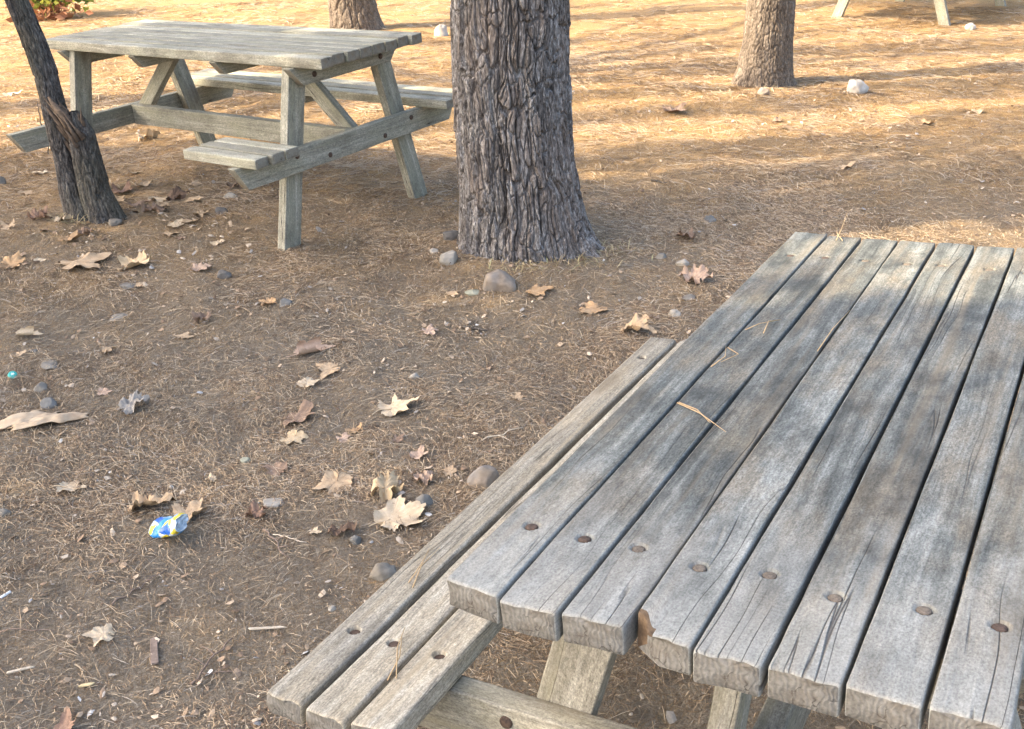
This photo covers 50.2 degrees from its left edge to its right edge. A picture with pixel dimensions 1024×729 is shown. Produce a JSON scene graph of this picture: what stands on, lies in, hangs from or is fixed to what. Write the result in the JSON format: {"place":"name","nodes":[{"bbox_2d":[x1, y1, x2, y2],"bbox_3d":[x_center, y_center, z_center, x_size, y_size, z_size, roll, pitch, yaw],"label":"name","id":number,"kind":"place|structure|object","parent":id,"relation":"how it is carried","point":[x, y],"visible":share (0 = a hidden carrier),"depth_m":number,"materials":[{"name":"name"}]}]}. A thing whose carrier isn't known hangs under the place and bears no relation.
{"place":"outdoors","nodes":[
{"label":"outdoors","id":0,"kind":"place"},
{"bbox_2d":[43,85,791,275],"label":"dry grass","id":1,"kind":"structure","parent":0,"point":[612,247],"depth_m":4.33,"materials":[{"name":"plant"}]},
{"bbox_2d":[0,0,1023,728],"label":"ground","id":2,"kind":"structure","parent":0,"point":[226,566],"depth_m":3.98,"materials":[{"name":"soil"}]},
{"bbox_2d":[0,508,10,516],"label":"pebble","id":3,"kind":"object","parent":2,"relation":"on","point":[3,512],"visible":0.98,"depth_m":2.94,"materials":[{"name":"grey stone"}]},
{"bbox_2d":[0,219,14,229],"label":"dead leaf","id":4,"kind":"object","parent":2,"relation":"on","point":[11,224],"visible":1,"depth_m":4.83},
{"bbox_2d":[0,251,24,267],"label":"dead leaf","id":5,"kind":"object","parent":2,"relation":"on","point":[12,261],"visible":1,"depth_m":4.48,"materials":[{"name":"plant"}]},
{"bbox_2d":[6,666,34,673],"bbox_3d":[-1.075,0.667,2.392,0.059,0.004,0.006,-11,26,-19],"label":"wood chip","id":6,"kind":"object","parent":2,"relation":"on","point":[17,670],"visible":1,"depth_m":2.39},
{"bbox_2d":[0,619,53,631],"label":"twig","id":7,"kind":"object","parent":2,"relation":"on","point":[25,629],"visible":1,"depth_m":2.51,"materials":[{"name":"wood"}]},
{"bbox_2d":[15,326,43,334],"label":"dead leaf","id":8,"kind":"object","parent":2,"relation":"on","point":[27,330],"visible":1,"depth_m":3.90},
{"bbox_2d":[0,410,60,428],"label":"bark strip","id":9,"kind":"object","parent":2,"relation":"on","point":[14,419],"visible":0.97,"depth_m":3.35,"materials":[{"name":"wood"}]},
{"bbox_2d":[27,205,51,219],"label":"dead leaf","id":10,"kind":"object","parent":2,"relation":"on","point":[34,214],"visible":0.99,"depth_m":4.94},
{"bbox_2d":[34,382,47,392],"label":"pebble","id":11,"kind":"object","parent":2,"relation":"on","point":[40,386],"visible":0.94,"depth_m":3.54,"materials":[{"name":"grey stone"}]},
{"bbox_2d":[1,0,94,21],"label":"shrub","id":12,"kind":"object","parent":2,"relation":"on","point":[49,9],"visible":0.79,"depth_m":11.69,"materials":[{"name":"green plant"}]},
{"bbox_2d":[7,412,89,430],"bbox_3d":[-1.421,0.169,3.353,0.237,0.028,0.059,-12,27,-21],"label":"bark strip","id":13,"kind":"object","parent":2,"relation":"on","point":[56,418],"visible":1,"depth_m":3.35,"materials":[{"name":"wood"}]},
{"bbox_2d":[40,397,56,409],"bbox_3d":[-1.466,0.127,3.462,0.056,0.043,0.043,2,19,4],"label":"pebble","id":14,"kind":"object","parent":2,"relation":"on","point":[47,402],"visible":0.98,"depth_m":3.45,"materials":[{"name":"grey stone"}]},
{"bbox_2d":[41,360,57,368],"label":"pebble","id":15,"kind":"object","parent":2,"relation":"on","point":[51,363],"visible":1,"depth_m":3.68,"materials":[{"name":"grey stone"}]},
{"bbox_2d":[51,214,72,221],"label":"dead leaf","id":16,"kind":"object","parent":2,"relation":"on","point":[67,217],"visible":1,"depth_m":4.90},
{"bbox_2d":[53,707,75,728],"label":"dead leaf","id":17,"kind":"object","parent":2,"relation":"on","point":[65,721],"visible":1,"depth_m":2.25,"materials":[{"name":"plant"}]},
{"bbox_2d":[4,0,126,224],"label":"broken tree","id":18,"kind":"object","parent":2,"relation":"on","point":[82,180],"visible":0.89,"depth_m":4.80,"materials":[{"name":"brown plant"}]},
{"bbox_2d":[52,480,85,491],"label":"dead leaf","id":19,"kind":"object","parent":2,"relation":"on","point":[65,485],"visible":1,"depth_m":3.05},
{"bbox_2d":[58,230,83,240],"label":"dead leaf","id":20,"kind":"object","parent":2,"relation":"on","point":[74,235],"visible":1,"depth_m":4.70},
{"bbox_2d":[55,252,111,268],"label":"dead leaf","id":21,"kind":"object","parent":2,"relation":"on","point":[88,259],"visible":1,"depth_m":4.45,"materials":[{"name":"plant"}]},
{"bbox_2d":[78,227,92,233],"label":"dead leaf","id":22,"kind":"object","parent":2,"relation":"on","point":[86,230],"visible":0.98,"depth_m":4.76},
{"bbox_2d":[81,623,114,646],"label":"dead leaf","id":23,"kind":"object","parent":2,"relation":"on","point":[97,634],"visible":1,"depth_m":2.48,"materials":[{"name":"plant"}]},
{"bbox_2d":[95,388,111,394],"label":"dead leaf","id":24,"kind":"object","parent":2,"relation":"on","point":[102,391],"visible":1,"depth_m":3.51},
{"bbox_2d":[108,218,121,225],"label":"pebble","id":25,"kind":"object","parent":2,"relation":"on","point":[114,222],"visible":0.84,"depth_m":4.86,"materials":[{"name":"grey stone"}]},
{"bbox_2d":[109,313,126,320],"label":"pebble","id":26,"kind":"object","parent":2,"relation":"on","point":[119,316],"visible":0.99,"depth_m":4.02,"materials":[{"name":"grey stone"}]},
{"bbox_2d":[111,181,133,193],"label":"dead leaf","id":27,"kind":"object","parent":2,"relation":"on","point":[126,187],"visible":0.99,"depth_m":5.37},
{"bbox_2d":[119,282,136,289],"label":"pebble","id":28,"kind":"object","parent":2,"relation":"on","point":[127,285],"visible":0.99,"depth_m":4.25,"materials":[{"name":"grey stone"}]},
{"bbox_2d":[117,389,149,414],"bbox_3d":[-1.179,0.116,3.403,0.104,0.053,0.096,-17,29,-20],"label":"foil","id":29,"kind":"object","parent":2,"relation":"on","point":[130,403],"visible":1,"depth_m":3.41,"materials":[{"name":"metal"}]},
{"bbox_2d":[117,250,151,270],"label":"dead leaf","id":30,"kind":"object","parent":2,"relation":"on","point":[140,258],"visible":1,"depth_m":4.46,"materials":[{"name":"plant"}]},
{"bbox_2d":[125,200,150,205],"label":"dead leaf","id":31,"kind":"object","parent":2,"relation":"on","point":[135,204],"visible":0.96,"depth_m":5.11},
{"bbox_2d":[111,570,166,604],"bbox_3d":[-0.920,0.532,2.659,0.060,0.010,0.168,12,28,27],"label":"twig","id":32,"kind":"object","parent":2,"relation":"on","point":[115,600],"visible":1,"depth_m":2.64,"materials":[{"name":"wood"}]},
{"bbox_2d":[136,128,160,141],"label":"dead leaf","id":33,"kind":"object","parent":2,"relation":"on","point":[150,134],"visible":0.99,"depth_m":6.43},
{"bbox_2d":[127,490,175,513],"bbox_3d":[-0.976,0.373,2.961,0.128,0.057,0.087,-5,16,-15],"label":"dead leaf","id":34,"kind":"object","parent":2,"relation":"on","point":[138,499],"visible":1,"depth_m":2.98,"materials":[{"name":"plant"}]},
{"bbox_2d":[136,201,168,212],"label":"dead leaf","id":35,"kind":"object","parent":2,"relation":"on","point":[156,208],"visible":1,"depth_m":5.00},
{"bbox_2d":[150,636,158,664],"bbox_3d":[-0.802,0.640,2.450,0.018,0.009,0.101,-9,26,-16],"label":"wood chip","id":36,"kind":"object","parent":2,"relation":"on","point":[154,657],"visible":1,"depth_m":2.44,"materials":[{"name":"brown plant"}]},
{"bbox_2d":[146,196,168,201],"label":"dead leaf","id":37,"kind":"object","parent":2,"relation":"on","point":[158,199],"visible":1,"depth_m":5.20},
{"bbox_2d":[148,512,188,537],"bbox_3d":[-0.883,0.413,2.816,0.122,0.078,0.066,13,29,29],"label":"wrapper","id":38,"kind":"object","parent":2,"relation":"on","point":[168,526],"visible":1,"depth_m":2.79,"materials":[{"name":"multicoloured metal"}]},
{"bbox_2d":[167,218,183,226],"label":"dead leaf","id":39,"kind":"object","parent":2,"relation":"on","point":[177,222],"visible":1,"depth_m":4.86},
{"bbox_2d":[165,186,189,200],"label":"dead leaf","id":40,"kind":"object","parent":2,"relation":"on","point":[176,192],"visible":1,"depth_m":5.20,"materials":[{"name":"plant"}]},
{"bbox_2d":[174,332,193,338],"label":"dead leaf","id":41,"kind":"object","parent":2,"relation":"on","point":[185,335],"visible":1,"depth_m":3.83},
{"bbox_2d":[171,498,207,522],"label":"dead leaf","id":42,"kind":"object","parent":2,"relation":"on","point":[193,507],"visible":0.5,"depth_m":2.94,"materials":[{"name":"plant"}]},
{"bbox_2d":[181,195,203,201],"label":"dead leaf","id":43,"kind":"object","parent":2,"relation":"on","point":[198,197],"visible":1,"depth_m":5.18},
{"bbox_2d":[186,262,211,270],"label":"dead leaf","id":44,"kind":"object","parent":2,"relation":"on","point":[197,267],"visible":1,"depth_m":4.37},
{"bbox_2d":[191,311,210,323],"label":"dead leaf","id":45,"kind":"object","parent":2,"relation":"on","point":[198,316],"visible":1,"depth_m":3.93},
{"bbox_2d":[192,208,211,216],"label":"dead leaf","id":46,"kind":"object","parent":2,"relation":"on","point":[200,213],"visible":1,"depth_m":5.01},
{"bbox_2d":[205,473,216,481],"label":"dead leaf","id":47,"kind":"object","parent":2,"relation":"on","point":[211,477],"visible":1,"depth_m":3.08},
{"bbox_2d":[190,637,232,684],"bbox_3d":[-0.685,0.649,2.415,0.062,0.009,0.162,6,26,16],"label":"twig","id":48,"kind":"object","parent":2,"relation":"on","point":[202,670],"visible":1,"depth_m":2.41,"materials":[{"name":"wood"}]},
{"bbox_2d":[215,207,227,213],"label":"pebble","id":49,"kind":"object","parent":2,"relation":"on","point":[220,210],"visible":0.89,"depth_m":5.03,"materials":[{"name":"stone"}]},
{"bbox_2d":[217,269,231,278],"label":"pebble","id":50,"kind":"object","parent":2,"relation":"on","point":[222,274],"visible":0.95,"depth_m":4.29,"materials":[{"name":"stone"}]},
{"bbox_2d":[6,19,452,250],"bbox_3d":[-1.304,-1.121,5.155,1.893,0.833,1.376,14,31,33],"label":"picnic table","id":51,"kind":"object","parent":2,"relation":"on","point":[311,61],"visible":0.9,"depth_m":4.91,"materials":[{"name":"grey wood"}]},
{"bbox_2d":[241,499,267,517],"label":"dead leaf","id":52,"kind":"object","parent":2,"relation":"on","point":[254,509],"visible":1,"depth_m":2.91,"materials":[{"name":"plant"}]},
{"bbox_2d":[258,297,275,305],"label":"dead leaf","id":53,"kind":"object","parent":2,"relation":"on","point":[272,300],"visible":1,"depth_m":4.06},
{"bbox_2d":[248,626,286,629],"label":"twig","id":54,"kind":"object","parent":2,"relation":"on","point":[261,628],"visible":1,"depth_m":2.50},
{"bbox_2d":[263,498,283,507],"bbox_3d":[-0.649,0.378,2.974,0.060,0.016,0.045,-4,25,-6],"label":"pebble","id":55,"kind":"object","parent":2,"relation":"on","point":[269,502],"visible":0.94,"depth_m":2.97,"materials":[{"name":"stone"}]},
{"bbox_2d":[262,460,287,476],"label":"dead leaf","id":56,"kind":"object","parent":2,"relation":"on","point":[280,466],"visible":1,"depth_m":3.12,"materials":[{"name":"plant"}]},
{"bbox_2d":[262,528,290,557],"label":"twig","id":57,"kind":"object","parent":2,"relation":"on","point":[268,532],"visible":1,"depth_m":2.81,"materials":[{"name":"wood"}]},
{"bbox_2d":[279,298,291,306],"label":"pebble","id":58,"kind":"object","parent":2,"relation":"on","point":[284,301],"visible":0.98,"depth_m":4.01,"materials":[{"name":"grey stone"}]},
{"bbox_2d":[279,428,308,443],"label":"dead leaf","id":59,"kind":"object","parent":2,"relation":"on","point":[294,435],"visible":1,"depth_m":3.27,"materials":[{"name":"plant"}]},
{"bbox_2d":[279,399,314,425],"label":"dead leaf","id":60,"kind":"object","parent":2,"relation":"on","point":[306,407],"visible":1,"depth_m":3.38,"materials":[{"name":"plant"}]},
{"bbox_2d":[297,377,320,388],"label":"dead leaf","id":61,"kind":"object","parent":2,"relation":"on","point":[307,381],"visible":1,"depth_m":3.53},
{"bbox_2d":[286,337,334,357],"bbox_3d":[-0.678,-0.062,3.678,0.170,0.045,0.048,-14,32,-16],"label":"dead leaf","id":62,"kind":"object","parent":2,"relation":"on","point":[309,346],"visible":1,"depth_m":3.69,"materials":[{"name":"plant"}]},
{"bbox_2d":[316,361,343,379],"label":"dead leaf","id":63,"kind":"object","parent":2,"relation":"on","point":[329,367],"visible":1,"depth_m":3.61,"materials":[{"name":"plant"}]},
{"bbox_2d":[311,469,352,493],"bbox_3d":[-0.493,0.329,3.018,0.092,0.028,0.120,12,28,26],"label":"dead leaf","id":64,"kind":"object","parent":2,"relation":"on","point":[330,482],"visible":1,"depth_m":3.03,"materials":[{"name":"plant"}]},
{"bbox_2d":[327,521,356,535],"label":"dead leaf","id":65,"kind":"object","parent":2,"relation":"on","point":[348,525],"visible":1,"depth_m":2.82,"materials":[{"name":"plant"}]},
{"bbox_2d":[336,432,349,442],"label":"dead leaf","id":66,"kind":"object","parent":2,"relation":"on","point":[345,436],"visible":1,"depth_m":3.25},
{"bbox_2d":[346,422,362,432],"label":"dead leaf","id":67,"kind":"object","parent":2,"relation":"on","point":[355,429],"visible":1,"depth_m":3.29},
{"bbox_2d":[350,535,360,544],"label":"pebble","id":68,"kind":"object","parent":2,"relation":"on","point":[355,539],"visible":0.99,"depth_m":2.79,"materials":[{"name":"grey stone"}]},
{"bbox_2d":[328,0,384,29],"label":"pine tree","id":69,"kind":"object","parent":2,"relation":"on","point":[356,14],"visible":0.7,"depth_m":10.31,"materials":[{"name":"brown plant"}]},
{"bbox_2d":[369,563,396,581],"bbox_3d":[-0.317,0.509,2.680,0.070,0.061,0.062,-22,33,-19],"label":"pebble","id":70,"kind":"object","parent":2,"relation":"on","point":[381,572],"visible":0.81,"depth_m":2.66,"materials":[{"name":"grey stone"}]},
{"bbox_2d":[370,470,404,502],"bbox_3d":[-0.339,0.326,2.984,0.084,0.054,0.115,16,32,25],"label":"dead leaf","id":71,"kind":"object","parent":2,"relation":"on","point":[384,485],"visible":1,"depth_m":2.97,"materials":[{"name":"plant"}]},
{"bbox_2d":[372,393,419,415],"bbox_3d":[-0.362,0.124,3.380,0.142,0.044,0.099,5,26,14],"label":"dead leaf","id":72,"kind":"object","parent":2,"relation":"on","point":[395,407],"visible":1,"depth_m":3.39,"materials":[{"name":"plant"}]},
{"bbox_2d":[368,495,425,531],"bbox_3d":[-0.301,0.397,2.880,0.166,0.027,0.137,-17,37,-26],"label":"dead leaf","id":73,"kind":"object","parent":2,"relation":"on","point":[403,511],"visible":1,"depth_m":2.89,"materials":[{"name":"plant"}]},
{"bbox_2d":[392,433,403,442],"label":"dead leaf","id":74,"kind":"object","parent":2,"relation":"on","point":[397,439],"visible":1,"depth_m":3.21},
{"bbox_2d":[409,445,427,459],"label":"dead leaf","id":75,"kind":"object","parent":2,"relation":"on","point":[419,453],"visible":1,"depth_m":3.14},
{"bbox_2d":[411,470,433,483],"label":"dead leaf","id":76,"kind":"object","parent":2,"relation":"on","point":[425,476],"visible":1,"depth_m":3.03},
{"bbox_2d":[415,494,432,507],"bbox_3d":[-0.236,0.373,2.936,0.052,0.055,0.035,-7,23,1],"label":"pebble","id":77,"kind":"object","parent":2,"relation":"on","point":[425,498],"visible":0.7,"depth_m":2.93,"materials":[{"name":"grey stone"}]},
{"bbox_2d":[419,324,437,334],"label":"dead leaf","id":78,"kind":"object","parent":2,"relation":"on","point":[430,329],"visible":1,"depth_m":3.84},
{"bbox_2d":[434,24,447,36],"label":"rock","id":79,"kind":"object","parent":2,"relation":"on","point":[440,30],"visible":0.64,"depth_m":9.86,"materials":[{"name":"white stone"}]},
{"bbox_2d":[439,250,457,264],"bbox_3d":[-0.253,-0.416,4.359,0.078,0.074,0.065,-5,27,-7],"label":"pebble","id":80,"kind":"object","parent":2,"relation":"on","point":[448,257],"visible":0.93,"depth_m":4.33,"materials":[{"name":"stone"}]},
{"bbox_2d":[442,230,457,240],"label":"rock","id":81,"kind":"object","parent":2,"relation":"on","point":[451,235],"visible":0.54,"depth_m":4.56,"materials":[{"name":"stone"}]},
{"bbox_2d":[442,465,457,476],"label":"dead leaf","id":82,"kind":"object","parent":2,"relation":"on","point":[449,468],"visible":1,"depth_m":3.05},
{"bbox_2d":[465,289,478,295],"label":"pebble","id":83,"kind":"object","parent":2,"relation":"on","point":[471,292],"visible":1,"depth_m":4.12,"materials":[{"name":"stone"}]},
{"bbox_2d":[462,325,486,330],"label":"twig","id":84,"kind":"object","parent":2,"relation":"on","point":[470,327],"visible":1,"depth_m":3.88,"materials":[{"name":"brown wood"}]},
{"bbox_2d":[467,465,498,488],"bbox_3d":[-0.082,0.318,3.009,0.076,0.090,0.069,-22,32,-38],"label":"rock","id":85,"kind":"object","parent":2,"relation":"on","point":[484,476],"visible":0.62,"depth_m":2.98,"materials":[{"name":"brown stone"}]},
{"bbox_2d":[483,269,515,291],"bbox_3d":[-0.050,-0.304,4.156,0.129,0.110,0.118,-5,34,-2],"label":"rock","id":86,"kind":"object","parent":2,"relation":"on","point":[500,280],"visible":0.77,"depth_m":4.11,"materials":[{"name":"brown stone"}]},
{"bbox_2d":[483,427,522,440],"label":"twig","id":87,"kind":"object","parent":2,"relation":"on","point":[500,435],"visible":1,"depth_m":3.20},
{"bbox_2d":[0,77,1023,728],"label":"leaf crumbs","id":88,"kind":"object","parent":2,"relation":"on","point":[670,715],"visible":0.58,"depth_m":3.55,"materials":[{"name":"plant"}]},
{"bbox_2d":[510,392,524,400],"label":"dead leaf","id":89,"kind":"object","parent":2,"relation":"on","point":[517,395],"visible":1,"depth_m":3.41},
{"bbox_2d":[450,0,606,264],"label":"pine tree","id":90,"kind":"object","parent":2,"relation":"on","point":[520,193],"visible":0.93,"depth_m":4.21,"materials":[{"name":"brown plant"}]},
{"bbox_2d":[526,283,553,295],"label":"dead leaf","id":91,"kind":"object","parent":2,"relation":"on","point":[536,290],"visible":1,"depth_m":4.11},
{"bbox_2d":[579,300,608,313],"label":"dead leaf","id":92,"kind":"object","parent":2,"relation":"on","point":[591,307],"visible":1,"depth_m":3.99,"materials":[{"name":"plant"}]},
{"bbox_2d":[618,313,656,332],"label":"dead leaf","id":93,"kind":"object","parent":2,"relation":"on","point":[636,322],"visible":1,"depth_m":3.81,"materials":[{"name":"plant"}]},
{"bbox_2d":[266,232,1023,728],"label":"picnic table","id":94,"kind":"object","parent":2,"relation":"on","point":[800,534],"visible":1,"depth_m":1.61,"materials":[{"name":"grey wood"}]},
{"bbox_2d":[387,628,404,680],"bbox_3d":[-0.180,0.461,1.761,0.015,0.017,0.129,2,25,7],"label":"pine needle","id":95,"kind":"object","parent":94,"relation":"on","point":[397,659],"visible":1,"depth_m":1.74,"materials":[{"name":"plant"}]},
{"bbox_2d":[408,548,438,587],"bbox_3d":[-0.164,0.368,1.998,0.020,0.007,0.133,6,26,16],"label":"pine needle","id":96,"kind":"object","parent":94,"relation":"on","point":[421,564],"visible":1,"depth_m":1.99,"materials":[{"name":"plant"}]},
{"bbox_2d":[677,402,725,431],"bbox_3d":[0.308,0.084,1.764,0.012,0.009,0.133,-13,27,-23],"label":"pine needle","id":97,"kind":"object","parent":94,"relation":"on","point":[697,411],"visible":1,"depth_m":1.78,"materials":[{"name":"plant"}]},
{"bbox_2d":[658,102,686,111],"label":"dead leaf","id":98,"kind":"object","parent":2,"relation":"on","point":[679,107],"visible":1,"depth_m":6.74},
{"bbox_2d":[668,309,680,315],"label":"pebble","id":99,"kind":"object","parent":2,"relation":"on","point":[674,312],"visible":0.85,"depth_m":3.90,"materials":[{"name":"stone"}]},
{"bbox_2d":[675,259,688,265],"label":"pebble","id":100,"kind":"object","parent":2,"relation":"on","point":[682,261],"visible":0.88,"depth_m":4.30,"materials":[{"name":"stone"}]},
{"bbox_2d":[675,227,695,238],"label":"dead leaf","id":101,"kind":"object","parent":2,"relation":"on","point":[690,234],"visible":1,"depth_m":4.57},
{"bbox_2d":[682,294,694,300],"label":"pebble","id":102,"kind":"object","parent":2,"relation":"on","point":[688,297],"visible":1,"depth_m":4.05,"materials":[{"name":"grey stone"}]},
{"bbox_2d":[679,263,712,284],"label":"dead leaf","id":103,"kind":"object","parent":2,"relation":"on","point":[695,274],"visible":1,"depth_m":4.17,"materials":[{"name":"plant"}]},
{"bbox_2d":[704,215,715,221],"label":"pebble","id":104,"kind":"object","parent":2,"relation":"on","point":[710,218],"visible":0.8,"depth_m":4.79,"materials":[{"name":"grey stone"}]},
{"bbox_2d":[757,87,769,94],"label":"pebble","id":105,"kind":"object","parent":2,"relation":"on","point":[764,91],"visible":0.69,"depth_m":7.12,"materials":[{"name":"brown stone"}]},
{"bbox_2d":[731,0,796,87],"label":"pine tree","id":106,"kind":"object","parent":2,"relation":"on","point":[765,59],"visible":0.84,"depth_m":7.27,"materials":[{"name":"brown plant"}]},
{"bbox_2d":[838,161,855,168],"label":"dead leaf","id":107,"kind":"object","parent":2,"relation":"on","point":[850,164],"visible":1,"depth_m":5.46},
{"bbox_2d":[846,79,868,93],"bbox_3d":[2.245,-1.791,7.134,0.152,0.135,0.120,-7,15,-28],"label":"rock","id":108,"kind":"object","parent":2,"relation":"on","point":[857,86],"visible":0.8,"depth_m":7.08,"materials":[{"name":"white stone"}]},
{"bbox_2d":[831,0,1005,25],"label":"picnic table","id":109,"kind":"object","parent":2,"relation":"on","point":[942,13],"visible":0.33,"depth_m":9.92,"materials":[{"name":"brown wood"}]},
{"bbox_2d":[965,23,975,29],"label":"rock","id":110,"kind":"object","parent":2,"relation":"on","point":[970,26],"visible":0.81,"depth_m":9.62,"materials":[{"name":"white stone"}]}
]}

